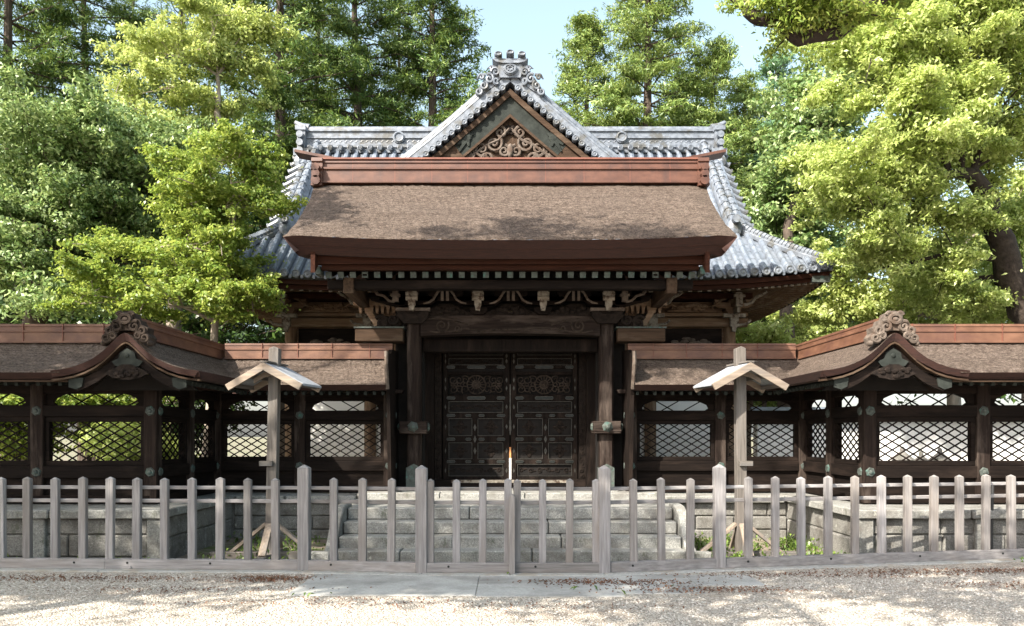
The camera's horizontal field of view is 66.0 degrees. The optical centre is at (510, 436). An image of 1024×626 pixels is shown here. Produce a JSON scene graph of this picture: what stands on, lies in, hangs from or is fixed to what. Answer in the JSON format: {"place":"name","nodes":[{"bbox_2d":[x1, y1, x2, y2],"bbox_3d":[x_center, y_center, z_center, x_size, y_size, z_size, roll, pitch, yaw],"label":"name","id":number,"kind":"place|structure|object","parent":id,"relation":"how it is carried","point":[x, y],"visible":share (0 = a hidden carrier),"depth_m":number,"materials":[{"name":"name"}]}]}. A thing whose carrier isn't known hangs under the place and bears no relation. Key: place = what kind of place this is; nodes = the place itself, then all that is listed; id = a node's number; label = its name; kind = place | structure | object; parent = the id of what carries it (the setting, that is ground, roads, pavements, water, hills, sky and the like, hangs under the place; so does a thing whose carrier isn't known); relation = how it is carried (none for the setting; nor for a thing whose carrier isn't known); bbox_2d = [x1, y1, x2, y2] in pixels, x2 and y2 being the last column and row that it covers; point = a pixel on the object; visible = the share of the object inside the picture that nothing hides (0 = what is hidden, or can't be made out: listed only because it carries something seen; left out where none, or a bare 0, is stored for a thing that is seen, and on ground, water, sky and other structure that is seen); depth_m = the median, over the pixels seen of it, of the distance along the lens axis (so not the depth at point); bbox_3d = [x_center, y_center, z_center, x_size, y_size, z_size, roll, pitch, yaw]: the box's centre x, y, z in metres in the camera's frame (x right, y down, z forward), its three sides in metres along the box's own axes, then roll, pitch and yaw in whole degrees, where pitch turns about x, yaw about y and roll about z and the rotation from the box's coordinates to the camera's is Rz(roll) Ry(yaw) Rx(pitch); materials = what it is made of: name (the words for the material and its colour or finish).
{"place":"outdoors","nodes":[
{"label":"outdoors","id":0,"kind":"place"},
{"bbox_2d":[53,437,821,561],"bbox_3d":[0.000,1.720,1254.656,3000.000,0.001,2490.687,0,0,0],"label":"yard ground","id":1,"kind":"structure","parent":0,"point":[230,546],"depth_m":13.29,"materials":[{"name":"soil"}]},
{"bbox_2d":[0,394,92,460],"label":"bush","id":2,"kind":"object","parent":1,"relation":"on","point":[11,399],"visible":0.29,"depth_m":15.28,"materials":[{"name":"green plant"}]},
{"bbox_2d":[0,0,116,455],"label":"cedar tree","id":3,"kind":"object","parent":1,"relation":"on","point":[48,41],"visible":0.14,"depth_m":29.02,"materials":[{"name":"green plant"}]},
{"bbox_2d":[0,0,179,460],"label":"cedar tree","id":4,"kind":"object","parent":1,"relation":"on","point":[85,16],"visible":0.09,"depth_m":31.61,"materials":[{"name":"green plant"}]},
{"bbox_2d":[0,55,221,460],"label":"broadleaf tree","id":5,"kind":"object","parent":1,"relation":"on","point":[69,174],"visible":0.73,"depth_m":17.49,"materials":[{"name":"green plant"}]},
{"bbox_2d":[53,394,176,460],"bbox_3d":[-8.612,0.113,16.419,2.648,3.224,3.453,0,0,-43],"label":"bush","id":6,"kind":"object","parent":1,"relation":"on","point":[95,399],"visible":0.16,"depth_m":16.00,"materials":[{"name":"green plant"}]},
{"bbox_2d":[79,0,172,403],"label":"cedar tree","id":7,"kind":"object","parent":1,"relation":"on","point":[131,2],"visible":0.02,"depth_m":42.66,"materials":[{"name":"green plant"}]},
{"bbox_2d":[60,398,200,460],"bbox_3d":[-7.341,0.490,15.426,2.399,2.474,2.634,0,0,-38],"label":"bush","id":8,"kind":"object","parent":1,"relation":"on","point":[107,441],"visible":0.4,"depth_m":14.83,"materials":[{"name":"green plant"}]},
{"bbox_2d":[0,176,284,460],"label":"broadleaf tree","id":9,"kind":"object","parent":1,"relation":"on","point":[243,336],"visible":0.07,"depth_m":23.80,"materials":[{"name":"green plant"}]},
{"bbox_2d":[32,115,309,456],"bbox_3d":[-6.299,-2.124,14.902,5.313,7.704,4.350,0,0,0],"label":"maple tree","id":10,"kind":"object","parent":1,"relation":"on","point":[207,246],"visible":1,"depth_m":14.71,"materials":[{"name":"green plant"}]},
{"bbox_2d":[105,0,254,331],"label":"cedar tree","id":11,"kind":"object","parent":1,"relation":"on","point":[160,92],"visible":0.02,"depth_m":36.43,"materials":[{"name":"green plant"}]},
{"bbox_2d":[107,342,257,452],"bbox_3d":[-7.500,-0.289,17.933,3.546,4.023,2.872,0,0,-35],"label":"bush","id":12,"kind":"object","parent":1,"relation":"on","point":[233,407],"visible":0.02,"depth_m":18.09,"materials":[{"name":"green plant"}]},
{"bbox_2d":[7,492,357,557],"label":"stone terrace","id":13,"kind":"structure","parent":1,"relation":"on","point":[206,515],"depth_m":10.82,"materials":[{"name":"stone"}]},
{"bbox_2d":[0,310,404,503],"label":"covered corridor","id":14,"kind":"object","parent":13,"relation":"on","point":[148,365],"visible":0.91,"depth_m":11.61,"materials":[{"name":"brown wood"}]},
{"bbox_2d":[86,0,306,424],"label":"spring tree","id":15,"kind":"object","parent":1,"relation":"on","point":[215,49],"visible":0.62,"depth_m":22.30,"materials":[{"name":"green plant"}]},
{"bbox_2d":[209,346,321,558],"bbox_3d":[-3.344,0.237,11.066,1.528,2.987,1.046,0,0,30],"label":"roofed post","id":16,"kind":"object","parent":1,"relation":"on","point":[273,372],"visible":0.81,"depth_m":10.98,"materials":[{"name":"wood"}]},
{"bbox_2d":[185,0,375,455],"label":"cedar tree","id":17,"kind":"object","parent":1,"relation":"on","point":[300,14],"visible":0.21,"depth_m":27.28,"materials":[{"name":"green plant"}]},
{"bbox_2d":[263,0,375,328],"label":"cedar tree","id":18,"kind":"object","parent":1,"relation":"on","point":[323,35],"visible":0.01,"depth_m":40.73,"materials":[{"name":"green plant"}]},
{"bbox_2d":[257,0,428,231],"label":"cedar tree","id":19,"kind":"object","parent":1,"relation":"on","point":[353,28],"visible":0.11,"depth_m":31.63,"materials":[{"name":"green plant"}]},
{"bbox_2d":[362,0,440,126],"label":"cedar tree","id":20,"kind":"object","parent":1,"relation":"on","point":[420,115],"visible":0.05,"depth_m":41.26,"materials":[{"name":"green plant"}]},
{"bbox_2d":[342,0,491,126],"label":"cedar tree","id":21,"kind":"object","parent":1,"relation":"on","point":[447,31],"visible":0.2,"depth_m":30.40,"materials":[{"name":"green plant"}]},
{"bbox_2d":[351,487,668,549],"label":"gate terrace","id":22,"kind":"structure","parent":1,"relation":"on","point":[525,495],"depth_m":13.40,"materials":[{"name":"stone"}]},
{"bbox_2d":[311,503,711,561],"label":"stone steps","id":23,"kind":"structure","parent":1,"relation":"on","point":[675,530],"depth_m":11.22,"materials":[{"name":"stone"}]},
{"bbox_2d":[7,531,1023,596],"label":"weeds","id":24,"kind":"object","parent":1,"relation":"on","point":[790,542],"visible":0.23,"depth_m":11.76,"materials":[{"name":"green plant"}]},
{"bbox_2d":[548,7,642,126],"bbox_3d":[3.337,-7.892,32.157,7.122,19.248,7.600,0,0,0],"label":"cedar tree","id":25,"kind":"object","parent":1,"relation":"on","point":[588,30],"visible":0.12,"depth_m":31.48,"materials":[{"name":"green plant"}]},
{"bbox_2d":[578,0,740,156],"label":"cedar tree","id":26,"kind":"object","parent":1,"relation":"on","point":[634,72],"visible":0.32,"depth_m":29.24,"materials":[{"name":"green plant"}]},
{"bbox_2d":[653,79,709,126],"bbox_3d":[8.632,-7.979,38.283,7.328,19.474,6.871,0,0,0],"label":"cedar tree","id":27,"kind":"object","parent":1,"relation":"on","point":[690,94],"depth_m":37.53,"materials":[{"name":"green plant"}]},
{"bbox_2d":[657,30,774,403],"bbox_3d":[8.291,-7.012,30.961,6.725,17.491,6.529,0,0,-40],"label":"cedar tree","id":28,"kind":"object","parent":1,"relation":"on","point":[718,57],"visible":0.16,"depth_m":30.26,"materials":[{"name":"green plant"}]},
{"bbox_2d":[693,346,795,556],"bbox_3d":[3.237,0.237,11.055,1.542,2.987,1.031,0,0,-29],"label":"roofed post","id":29,"kind":"object","parent":1,"relation":"on","point":[741,371],"visible":0.79,"depth_m":10.98,"materials":[{"name":"wood"}]},
{"bbox_2d":[731,117,765,403],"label":"cedar tree","id":30,"kind":"object","parent":1,"relation":"on","point":[737,153],"depth_m":41.36,"materials":[{"name":"green plant"}]},
{"bbox_2d":[718,69,785,455],"bbox_3d":[9.722,-6.842,32.823,7.829,17.143,8.549,0,0,0],"label":"cedar tree","id":31,"kind":"object","parent":1,"relation":"on","point":[735,93],"visible":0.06,"depth_m":32.56,"materials":[{"name":"green plant"}]},
{"bbox_2d":[720,51,857,406],"bbox_3d":[11.318,-7.424,34.318,9.680,18.365,10.745,0,0,22],"label":"cedar tree","id":32,"kind":"object","parent":1,"relation":"on","point":[780,63],"visible":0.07,"depth_m":33.31,"materials":[{"name":"green plant"}]},
{"bbox_2d":[736,297,857,406],"bbox_3d":[8.222,-1.339,23.500,5.320,6.124,3.541,0,0,-35],"label":"bush","id":33,"kind":"object","parent":1,"relation":"on","point":[770,332],"visible":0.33,"depth_m":22.59,"materials":[{"name":"green plant"}]},
{"bbox_2d":[737,47,878,406],"bbox_3d":[8.969,-5.090,23.384,5.188,13.680,4.286,0,0,-33],"label":"broadleaf tree","id":34,"kind":"object","parent":1,"relation":"on","point":[770,208],"visible":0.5,"depth_m":22.90,"materials":[{"name":"green plant"}]},
{"bbox_2d":[714,0,937,66],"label":"camphor tree","id":35,"kind":"object","parent":1,"relation":"on","point":[797,23],"visible":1,"depth_m":10.15,"materials":[{"name":"camphor leaf"},{"name":"bark"}]},
{"bbox_2d":[665,492,1023,553],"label":"stone terrace","id":36,"kind":"structure","parent":1,"relation":"on","point":[867,525],"depth_m":10.80,"materials":[{"name":"stone"}]},
{"bbox_2d":[616,310,1023,503],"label":"covered corridor","id":37,"kind":"object","parent":36,"relation":"on","point":[871,365],"visible":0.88,"depth_m":11.60,"materials":[{"name":"brown wood"}]},
{"bbox_2d":[743,228,1022,404],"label":"broadleaf tree","id":38,"kind":"object","parent":1,"relation":"on","point":[812,297],"visible":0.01,"depth_m":26.22,"materials":[{"name":"green plant"}]},
{"bbox_2d":[756,0,1023,399],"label":"camphor tree","id":39,"kind":"object","parent":1,"relation":"on","point":[934,78],"visible":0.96,"depth_m":14.11,"materials":[{"name":"green plant"}]},
{"bbox_2d":[757,164,1023,404],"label":"broadleaf tree","id":40,"kind":"object","parent":1,"relation":"on","point":[864,304],"visible":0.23,"depth_m":18.42,"materials":[{"name":"green plant"}]},
{"bbox_2d":[891,446,915,460],"bbox_3d":[8.063,0.960,16.200,0.502,1.520,0.502,0,0,0],"label":"stone lantern","id":41,"kind":"object","parent":1,"relation":"on","point":[900,458],"visible":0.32,"depth_m":16.09,"materials":[{"name":"stone"}]},
{"bbox_2d":[913,451,927,460],"bbox_3d":[8.606,1.010,16.500,0.502,1.420,0.502,0,0,0],"label":"stone lantern","id":42,"kind":"object","parent":1,"relation":"on","point":[922,454],"visible":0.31,"depth_m":16.46,"materials":[{"name":"stone"}]},
{"bbox_2d":[926,448,952,460],"bbox_3d":[8.727,0.970,16.000,0.502,1.500,0.502,0,0,0],"label":"stone lantern","id":43,"kind":"object","parent":1,"relation":"on","point":[940,458],"visible":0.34,"depth_m":15.91,"materials":[{"name":"stone"}]},
{"bbox_2d":[980,478,993,548],"bbox_3d":[6.399,1.135,10.570,0.056,1.170,0.182,0,0,-21],"label":"post","id":44,"kind":"object","parent":1,"relation":"on","point":[991,524],"visible":0.41,"depth_m":10.49,"materials":[{"name":"wood"}]},
{"bbox_2d":[283,149,736,491],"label":"shrine gate","id":45,"kind":"structure","parent":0,"point":[510,329],"depth_m":13.88,"materials":[{"name":"brown wood"}]},
{"bbox_2d":[443,353,509,478],"bbox_3d":[-0.646,-0.452,15.026,1.268,2.574,0.108,0,0,0],"label":"door","id":46,"kind":"structure","parent":45,"relation":"in","point":[476,433],"depth_m":15.00,"materials":[{"name":"brown wood"}]},
{"bbox_2d":[511,353,576,478],"bbox_3d":[0.646,-0.452,15.026,1.268,2.574,0.108,0,0,0],"label":"door","id":47,"kind":"structure","parent":45,"relation":"in","point":[543,425],"depth_m":14.99,"materials":[{"name":"brown wood"}]},
{"bbox_2d":[0,562,1023,625],"bbox_3d":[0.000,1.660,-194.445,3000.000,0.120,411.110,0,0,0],"label":"ground","id":48,"kind":"structure","parent":0,"point":[515,621],"depth_m":7.50,"materials":[{"name":"beige gravel"}]},
{"bbox_2d":[0,558,1023,575],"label":"kerb","id":49,"kind":"structure","parent":48,"relation":"on","point":[495,574],"depth_m":9.30,"materials":[{"name":"grey stone"}]},
{"bbox_2d":[106,566,130,568],"bbox_3d":[-4.677,1.565,9.461,0.300,0.034,0.125,0,0,0],"label":"shim","id":50,"kind":"object","parent":49,"relation":"on","point":[118,567],"visible":0.74,"depth_m":9.40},
{"bbox_2d":[0,465,427,573],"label":"picket fence","id":51,"kind":"object","parent":49,"relation":"on","point":[303,501],"visible":0.98,"depth_m":9.40,"materials":[{"name":"grey wood"}]},
{"bbox_2d":[427,478,511,572],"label":"fence gate","id":52,"kind":"structure","parent":51,"relation":"attached to","point":[456,565],"depth_m":9.17,"materials":[{"name":"grey wood"}]},
{"bbox_2d":[509,493,514,574],"bbox_3d":[0.021,1.127,9.093,0.070,0.946,0.070,0,0,0],"label":"gate stop","id":53,"kind":"object","parent":49,"relation":"on","point":[511,533],"visible":0.97,"depth_m":9.06,"materials":[{"name":"grey wood"}]},
{"bbox_2d":[713,567,734,568],"bbox_3d":[2.542,1.576,9.495,0.300,0.012,0.125,0,0,0],"label":"shim","id":54,"kind":"object","parent":49,"relation":"on","point":[724,568],"visible":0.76,"depth_m":9.44,"materials":[{"name":"grey stone"}]},
{"bbox_2d":[598,464,1023,573],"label":"picket fence","id":55,"kind":"object","parent":49,"relation":"on","point":[719,500],"visible":0.98,"depth_m":9.68,"materials":[{"name":"grey wood"}]},
{"bbox_2d":[513,479,598,572],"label":"fence gate","id":56,"kind":"structure","parent":55,"relation":"attached to","point":[542,565],"depth_m":9.17,"materials":[{"name":"grey wood"}]},
{"bbox_2d":[864,560,885,563],"bbox_3d":[4.532,1.565,9.873,0.300,0.034,0.125,0,0,0],"label":"shim","id":57,"kind":"object","parent":49,"relation":"on","point":[876,562],"visible":0.78,"depth_m":9.81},
{"bbox_2d":[0,566,1023,613],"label":"fallen leaves","id":58,"kind":"object","parent":48,"relation":"on","point":[271,578],"visible":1,"depth_m":8.63,"materials":[{"name":"brown plant"}]},
{"bbox_2d":[0,0,1023,436],"label":"sky","id":59,"kind":"structure","parent":0,"point":[535,28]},
{"bbox_2d":[211,49,835,455],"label":"tiled hall","id":60,"kind":"structure","parent":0,"point":[509,107],"depth_m":17.31,"materials":[{"name":"grey tile"}]},
{"bbox_2d":[286,574,764,596],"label":"pavement","id":61,"kind":"structure","parent":0,"point":[420,585],"depth_m":8.41,"materials":[{"name":"grey stone"}]},
{"bbox_2d":[749,407,1023,460],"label":"plaster wall","id":62,"kind":"structure","parent":0,"point":[885,441],"depth_m":17.20,"materials":[{"name":"white paint"}]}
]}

